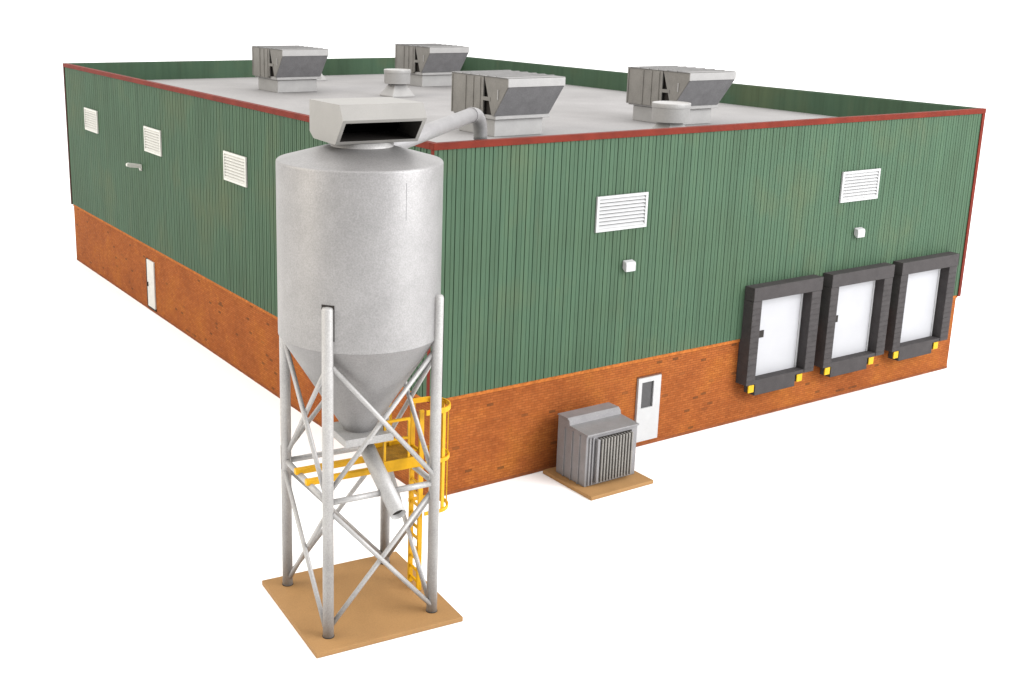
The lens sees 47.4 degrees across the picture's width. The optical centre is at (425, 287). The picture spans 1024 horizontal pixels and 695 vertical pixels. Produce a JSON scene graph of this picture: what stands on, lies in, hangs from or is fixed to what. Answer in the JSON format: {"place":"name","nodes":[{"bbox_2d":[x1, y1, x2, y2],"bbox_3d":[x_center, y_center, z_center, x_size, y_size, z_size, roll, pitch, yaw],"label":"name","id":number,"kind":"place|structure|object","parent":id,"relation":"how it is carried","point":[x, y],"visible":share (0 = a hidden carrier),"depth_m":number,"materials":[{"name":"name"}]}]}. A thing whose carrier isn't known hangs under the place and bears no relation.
{"place":"outdoors","nodes":[
{"label":"outdoors","id":0,"kind":"place"},
{"bbox_2d":[0,0,1023,694],"bbox_3d":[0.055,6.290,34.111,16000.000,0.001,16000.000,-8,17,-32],"label":"ground","id":1,"kind":"structure","parent":0,"point":[866,542],"depth_m":34.93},
{"bbox_2d":[262,551,462,657],"bbox_3d":[-1.613,7.659,28.387,3.740,0.118,3.700,-6,16,-26],"label":"base board","id":2,"kind":"object","parent":1,"relation":"on","point":[386,604],"visible":0.91,"depth_m":27.94,"materials":[{"name":"beige wood"}]},
{"bbox_2d":[276,97,450,638],"bbox_3d":[-1.286,1.737,26.959,4.205,12.069,3.905,-6,16,-26],"label":"storage silo","id":3,"kind":"object","parent":2,"relation":"on","point":[359,214],"visible":1,"depth_m":25.31,"materials":[{"name":"silver metal"}]},
{"bbox_2d":[543,467,652,500],"bbox_3d":[5.325,5.861,35.912,2.480,0.118,2.330,-8,17,-32],"label":"base board","id":4,"kind":"object","parent":1,"relation":"on","point":[636,479],"visible":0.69,"depth_m":35.23,"materials":[{"name":"beige wood"}]},
{"bbox_2d":[556,402,638,486],"bbox_3d":[5.321,4.845,35.747,2.090,1.922,1.550,-8,17,-32],"label":"cooling unit","id":5,"kind":"object","parent":4,"relation":"on","point":[596,444],"visible":1,"depth_m":35.27,"materials":[{"name":"grey paint"}]},
{"bbox_2d":[63,57,985,495],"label":"factory building","id":6,"kind":"structure","parent":0,"point":[749,251],"depth_m":40.78,"materials":[{"name":"green metal"}]},
{"bbox_2d":[146,259,155,309],"bbox_3d":[-12.561,-0.146,52.998,0.128,2.200,0.900,-8,17,-32],"label":"door","id":7,"kind":"structure","parent":6,"relation":"in","point":[150,264],"depth_m":52.90,"materials":[{"name":"beige paint"}]},
{"bbox_2d":[251,45,328,92],"bbox_3d":[-6.728,-10.823,57.503,2.545,2.145,3.545,-8,17,-32],"label":"rooftop unit","id":8,"kind":"object","parent":6,"relation":"on","point":[286,68],"visible":1,"depth_m":56.70,"materials":[{"name":"metal"}]},
{"bbox_2d":[317,73,326,80],"bbox_3d":[-6.358,-12.212,64.677,1.240,1.290,1.240,-8,17,-32],"label":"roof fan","id":9,"kind":"object","parent":6,"relation":"on","point":[323,78],"depth_m":64.55},
{"bbox_2d":[380,68,414,97],"bbox_3d":[-1.369,-9.855,55.833,1.296,1.290,1.296,-8,17,-32],"label":"roof fan","id":10,"kind":"object","parent":6,"relation":"on","point":[396,80],"visible":1,"depth_m":55.41},
{"bbox_2d":[395,43,468,86],"bbox_3d":[0.308,-11.987,62.557,2.545,2.145,3.545,-8,17,-32],"label":"rooftop unit","id":11,"kind":"object","parent":6,"relation":"on","point":[431,64],"visible":0.88,"depth_m":61.70,"materials":[{"name":"metal"}]},
{"bbox_2d":[394,107,486,148],"bbox_3d":[0.267,-3.528,30.142,0.444,1.834,7.774,6,15,20],"label":"bent duct","id":12,"kind":"object","parent":6,"relation":"on","point":[475,117],"visible":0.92,"depth_m":30.80,"materials":[{"name":"grey metal"}]},
{"bbox_2d":[451,70,565,136],"bbox_3d":[2.916,-6.634,41.836,2.545,2.145,3.545,-8,17,-32],"label":"rooftop unit","id":13,"kind":"object","parent":6,"relation":"on","point":[510,103],"visible":0.92,"depth_m":40.99,"materials":[{"name":"metal"}]},
{"bbox_2d":[635,374,661,442],"bbox_3d":[7.322,3.996,38.307,0.992,2.216,0.088,-8,17,-32],"label":"door","id":14,"kind":"structure","parent":6,"relation":"in","point":[648,388],"depth_m":38.27,"materials":[{"name":"white paint"}]},
{"bbox_2d":[652,101,690,128],"bbox_3d":[8.710,-5.941,41.274,1.356,1.290,1.356,-8,17,-32],"label":"roof fan","id":15,"kind":"object","parent":6,"relation":"on","point":[668,114],"visible":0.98,"depth_m":40.73},
{"bbox_2d":[626,65,735,124],"bbox_3d":[10.159,-7.685,46.467,2.545,2.145,3.545,-8,17,-32],"label":"rooftop unit","id":16,"kind":"object","parent":6,"relation":"on","point":[702,91],"visible":0.86,"depth_m":45.73,"materials":[{"name":"metal"}]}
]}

